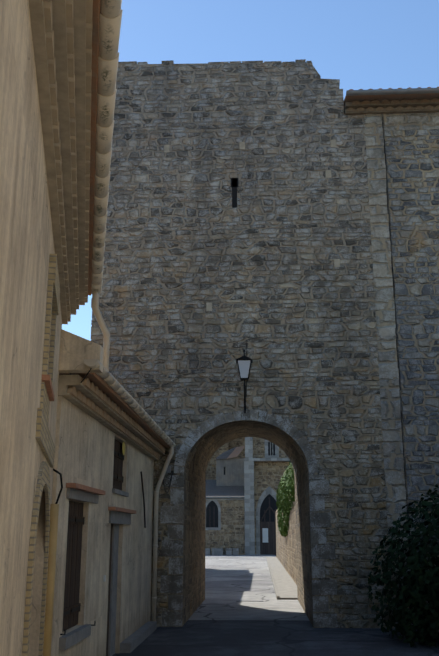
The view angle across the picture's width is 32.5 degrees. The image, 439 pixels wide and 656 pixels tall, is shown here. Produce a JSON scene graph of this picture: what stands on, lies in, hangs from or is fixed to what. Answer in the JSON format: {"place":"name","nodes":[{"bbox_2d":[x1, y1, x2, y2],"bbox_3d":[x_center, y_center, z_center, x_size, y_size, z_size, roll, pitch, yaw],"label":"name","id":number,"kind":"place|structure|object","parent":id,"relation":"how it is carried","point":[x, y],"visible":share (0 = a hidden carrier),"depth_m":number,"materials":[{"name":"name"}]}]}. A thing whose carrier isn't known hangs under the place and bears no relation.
{"place":"outdoors","nodes":[
{"label":"outdoors","id":0,"kind":"place"},
{"bbox_2d":[59,329,103,372],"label":"wall","id":1,"kind":"structure","parent":0,"point":[75,351],"depth_m":7.91,"materials":[{"name":"beige paint"}]},
{"bbox_2d":[92,291,109,370],"bbox_3d":[-1.329,0.044,8.392,0.101,0.840,0.451,-4,-16,15],"label":"house downpipe","id":2,"kind":"object","parent":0,"point":[101,321],"visible":0.9,"depth_m":8.44,"materials":[{"name":"beige metal"}]},
{"bbox_2d":[51,396,153,655],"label":"house walls","id":3,"kind":"structure","parent":0,"point":[84,449],"depth_m":9.81,"materials":[{"name":"beige paint"}]},
{"bbox_2d":[53,468,62,503],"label":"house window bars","id":4,"kind":"object","parent":3,"relation":"attached to","point":[60,491],"visible":0.23,"depth_m":7.60,"materials":[{"name":"black metal"}]},
{"bbox_2d":[62,439,123,631],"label":"window shutters","id":5,"kind":"object","parent":3,"relation":"attached to","point":[73,568],"visible":0.58,"depth_m":8.71,"materials":[{"name":"brown wood"}]},
{"bbox_2d":[60,451,123,634],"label":"shutter hinges","id":6,"kind":"object","parent":5,"relation":"attached to","point":[82,520],"visible":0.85,"depth_m":8.71,"materials":[{"name":"black metal"}]},
{"bbox_2d":[66,483,135,513],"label":"lintel tiles","id":7,"kind":"object","parent":3,"relation":"attached to","point":[77,486],"visible":0.93,"depth_m":9.08,"materials":[{"name":"red tile"}]},
{"bbox_2d":[59,488,156,655],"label":"house cement trim","id":8,"kind":"structure","parent":3,"relation":"attached to","point":[134,640],"depth_m":10.96,"materials":[{"name":"grey concrete"}]},
{"bbox_2d":[106,524,112,655],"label":"house door","id":9,"kind":"structure","parent":3,"relation":"in","point":[109,590],"depth_m":10.83,"materials":[{"name":"brown wood"}]},
{"bbox_2d":[58,375,164,459],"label":"cornice","id":10,"kind":"structure","parent":3,"relation":"attached to","point":[65,382],"depth_m":9.23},
{"bbox_2d":[59,373,169,448],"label":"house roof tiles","id":11,"kind":"object","parent":3,"relation":"on","point":[99,382],"visible":0.02,"depth_m":9.73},
{"bbox_2d":[67,378,164,458],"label":"genoise tiles","id":12,"kind":"object","parent":3,"relation":"attached to","point":[96,391],"visible":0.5,"depth_m":9.94,"materials":[{"name":"brown ceramic"}]},
{"bbox_2d":[122,442,124,454],"bbox_3d":[-1.492,1.868,11.724,0.008,0.220,0.220,-1,-15,3],"label":"window shutter","id":13,"kind":"object","parent":3,"relation":"attached to","point":[123,448],"visible":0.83,"depth_m":11.68,"materials":[{"name":"yellow"}]},
{"bbox_2d":[84,359,175,446],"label":"roof tiles","id":14,"kind":"object","parent":3,"relation":"attached to","point":[109,379],"visible":0.9,"depth_m":9.67,"materials":[{"name":"beige tile"}]},
{"bbox_2d":[140,471,145,527],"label":"hanging cable","id":15,"kind":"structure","parent":3,"relation":"attached to","point":[143,500],"depth_m":13.33,"materials":[{"name":"black rubber"}]},
{"bbox_2d":[152,447,173,620],"bbox_3d":[-1.089,3.935,14.466,0.410,3.300,0.094,-7,-17,24],"label":"downpipe","id":16,"kind":"object","parent":3,"relation":"attached to","point":[155,534],"visible":0.88,"depth_m":14.49,"materials":[{"name":"beige metal"}]},
{"bbox_2d":[188,555,309,620],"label":"road","id":17,"kind":"structure","parent":0,"point":[239,587],"depth_m":21.67,"materials":[{"name":"grey stone"}]},
{"bbox_2d":[266,556,297,599],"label":"sidewalk","id":18,"kind":"structure","parent":17,"relation":"on","point":[284,585],"depth_m":26.82,"materials":[{"name":"concrete"}]},
{"bbox_2d":[91,62,407,627],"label":"gate tower","id":19,"kind":"structure","parent":0,"point":[185,242],"depth_m":15.89,"materials":[{"name":"grey stone"}]},
{"bbox_2d":[91,59,311,339],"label":"gate tower cap stones","id":20,"kind":"object","parent":19,"relation":"on","point":[172,61],"visible":0.12,"depth_m":17.27,"materials":[{"name":"grey stone"}]},
{"bbox_2d":[138,335,269,492],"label":"wall cables","id":21,"kind":"object","parent":19,"relation":"attached to","point":[180,377],"depth_m":15.29,"materials":[{"name":"black"}]},
{"bbox_2d":[231,178,237,207],"bbox_3d":[0.329,-2.950,16.424,0.170,0.707,0.024,-1,-15,3],"label":"arrow slit","id":22,"kind":"object","parent":19,"relation":"in","point":[234,183],"visible":0.82,"depth_m":16.42,"materials":[{"name":"black"}]},
{"bbox_2d":[236,350,252,412],"bbox_3d":[0.501,1.055,15.069,0.330,1.240,0.465,-1,-15,3],"label":"wall lantern","id":23,"kind":"object","parent":19,"relation":"attached to","point":[243,357],"visible":0.94,"depth_m":14.99,"materials":[{"name":"black metal"}]},
{"bbox_2d":[238,360,250,377],"bbox_3d":[0.497,0.844,15.057,0.270,0.360,0.270,-1,-15,3],"label":"lamp glass","id":24,"kind":"object","parent":23,"relation":"in","point":[244,365],"visible":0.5,"depth_m":14.96,"materials":[{"name":"white glass"}]},
{"bbox_2d":[160,409,337,626],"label":"gate arch voussoirs","id":25,"kind":"object","parent":19,"relation":"attached to","point":[171,583],"visible":0.96,"depth_m":14.54,"materials":[{"name":"grey stone"}]},
{"bbox_2d":[164,140,339,310],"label":"stone blocks","id":26,"kind":"object","parent":19,"relation":"attached to","point":[242,146],"visible":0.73,"depth_m":16.43,"materials":[{"name":"grey stone"}]},
{"bbox_2d":[364,114,412,627],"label":"stone quoins","id":27,"kind":"object","parent":19,"relation":"attached to","point":[395,488],"visible":0.71,"depth_m":15.43,"materials":[{"name":"grey stone"}]},
{"bbox_2d":[382,119,409,536],"bbox_3d":[3.621,0.397,15.330,0.046,10.700,0.028,-1,-15,3],"label":"tower seam joint","id":28,"kind":"object","parent":19,"relation":"attached to","point":[395,320],"visible":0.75,"depth_m":15.47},
{"bbox_2d":[62,0,438,340],"label":"sky","id":29,"kind":"structure","parent":0,"point":[363,44],"materials":[{"name":"blue"}]},
{"bbox_2d":[112,555,438,655],"bbox_3d":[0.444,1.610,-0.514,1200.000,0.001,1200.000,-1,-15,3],"label":"ground","id":30,"kind":"structure","parent":0,"point":[246,638],"depth_m":12.23,"materials":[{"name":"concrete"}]},
{"bbox_2d":[187,427,309,620],"bbox_3d":[0.664,0.667,19.119,6.310,12.180,5.250,-1,-15,3],"label":"archway","id":31,"kind":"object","parent":30,"relation":"on","point":[207,450],"depth_m":18.23,"materials":[{"name":"grey stone"}]},
{"bbox_2d":[205,437,293,554],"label":"church walls","id":32,"kind":"structure","parent":30,"relation":"on","point":[230,533],"depth_m":64.38,"materials":[{"name":"beige stone"}]},
{"bbox_2d":[206,447,243,496],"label":"old roof tiles","id":33,"kind":"object","parent":32,"relation":"on","point":[213,489],"visible":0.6,"depth_m":66.32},
{"bbox_2d":[206,497,243,498],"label":"zinc church gutter","id":34,"kind":"object","parent":32,"relation":"attached to","point":[222,497],"visible":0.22,"depth_m":63.70,"materials":[{"name":"grey metal"}]},
{"bbox_2d":[216,458,243,485],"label":"wall","id":35,"kind":"structure","parent":32,"relation":"attached to","point":[234,472],"depth_m":67.96,"materials":[{"name":"grey paint"}]},
{"bbox_2d":[227,446,244,458],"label":"roof","id":36,"kind":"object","parent":32,"relation":"on","point":[236,452],"visible":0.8,"depth_m":69.95,"materials":[{"name":"brown tile"}]},
{"bbox_2d":[206,442,277,526],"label":"windows","id":37,"kind":"structure","parent":32,"relation":"in","point":[212,514],"depth_m":63.83,"materials":[{"name":"black glass"}]},
{"bbox_2d":[205,437,289,554],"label":"stone trim","id":38,"kind":"structure","parent":32,"relation":"attached to","point":[249,460],"depth_m":63.75,"materials":[{"name":"grey stone"}]},
{"bbox_2d":[260,497,275,554],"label":"church door wood","id":39,"kind":"object","parent":32,"relation":"in","point":[268,547],"visible":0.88,"depth_m":63.36,"materials":[{"name":"brown wood"}]},
{"bbox_2d":[262,528,267,541],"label":"notice","id":40,"kind":"object","parent":39,"relation":"attached to","point":[265,534],"visible":1,"depth_m":63.39,"materials":[{"name":"white paper"}]},
{"bbox_2d":[276,494,296,584],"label":"boundary wall","id":41,"kind":"structure","parent":30,"relation":"on","point":[286,552],"depth_m":30.51,"materials":[{"name":"stone"}]},
{"bbox_2d":[277,494,289,536],"bbox_3d":[3.095,8.679,35.206,0.816,2.210,12.152,-1,-15,3],"label":"ivy on wall","id":42,"kind":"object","parent":41,"relation":"attached to","point":[283,528],"visible":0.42,"depth_m":32.33,"materials":[{"name":"green plant"}]},
{"bbox_2d":[276,461,294,513],"bbox_3d":[2.902,6.252,29.072,1.336,1.780,16.603,-1,-15,3],"label":"ivy on wall","id":43,"kind":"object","parent":41,"relation":"attached to","point":[285,487],"visible":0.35,"depth_m":27.13,"materials":[{"name":"green plant"}]},
{"bbox_2d":[367,485,438,646],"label":"bush","id":44,"kind":"object","parent":30,"relation":"on","point":[425,504],"visible":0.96,"depth_m":12.22,"materials":[{"name":"green plant"}]},
{"bbox_2d":[390,574,438,646],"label":"bush clump","id":45,"kind":"object","parent":30,"relation":"on","point":[420,613],"visible":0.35,"depth_m":11.88,"materials":[{"name":"green plant"}]},
{"bbox_2d":[383,119,438,615],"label":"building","id":46,"kind":"structure","parent":0,"point":[412,159],"depth_m":15.62,"materials":[{"name":"stone"}]},
{"bbox_2d":[344,87,438,106],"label":"roof tiles","id":47,"kind":"object","parent":46,"relation":"on","point":[391,97],"visible":0.04,"depth_m":16.62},
{"bbox_2d":[346,88,438,95],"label":"roof","id":48,"kind":"structure","parent":47,"relation":"attached to","point":[391,91],"depth_m":16.26,"materials":[{"name":"brown ceramic"}]},
{"bbox_2d":[344,99,438,114],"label":"roof eave","id":49,"kind":"object","parent":46,"relation":"on","point":[393,105],"visible":0.5,"depth_m":16.65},
{"bbox_2d":[346,98,438,111],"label":"eave genoise tiles","id":50,"kind":"object","parent":49,"relation":"on","point":[424,100],"visible":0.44,"depth_m":16.61,"materials":[{"name":"brown ceramic"}]},
{"bbox_2d":[383,112,438,130],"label":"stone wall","id":51,"kind":"structure","parent":46,"relation":"attached to","point":[409,121],"depth_m":16.65,"materials":[{"name":"grey stone"}]},
{"label":"road","id":52,"kind":"structure","parent":0,"visible":0},
{"bbox_2d":[0,0,61,655],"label":"tall house walls","id":53,"kind":"structure","parent":52,"relation":"on","point":[26,241],"depth_m":3.61,"materials":[{"name":"beige paint"}]},
{"bbox_2d":[22,254,59,655],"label":"brick window surrounds","id":54,"kind":"object","parent":53,"relation":"attached to","point":[43,437],"visible":0.96,"depth_m":5.45,"materials":[{"name":"beige brick"}]},
{"bbox_2d":[41,374,54,400],"bbox_3d":[-1.288,0.459,5.667,0.055,0.040,0.880,3,-16,-9],"label":"window sill","id":55,"kind":"structure","parent":53,"relation":"attached to","point":[46,379],"depth_m":5.49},
{"bbox_2d":[43,504,58,655],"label":"drainpipe","id":56,"kind":"object","parent":53,"relation":"attached to","point":[54,511],"visible":0.67,"depth_m":7.32,"materials":[{"name":"yellow metal"}]},
{"bbox_2d":[29,0,85,323],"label":"roof eave","id":57,"kind":"object","parent":53,"relation":"attached to","point":[36,8],"visible":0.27,"depth_m":4.46,"materials":[{"name":"brown ceramic"}]},
{"bbox_2d":[43,0,92,321],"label":"roof eaves","id":58,"kind":"object","parent":53,"relation":"attached to","point":[49,31],"visible":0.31,"depth_m":4.56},
{"bbox_2d":[88,0,100,295],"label":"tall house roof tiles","id":59,"kind":"object","parent":53,"relation":"on","point":[95,39],"visible":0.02,"depth_m":4.88,"materials":[{"name":"brown ceramic"}]},
{"bbox_2d":[92,0,122,294],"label":"tall house gutter","id":60,"kind":"object","parent":53,"relation":"attached to","point":[110,25],"visible":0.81,"depth_m":4.87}
]}

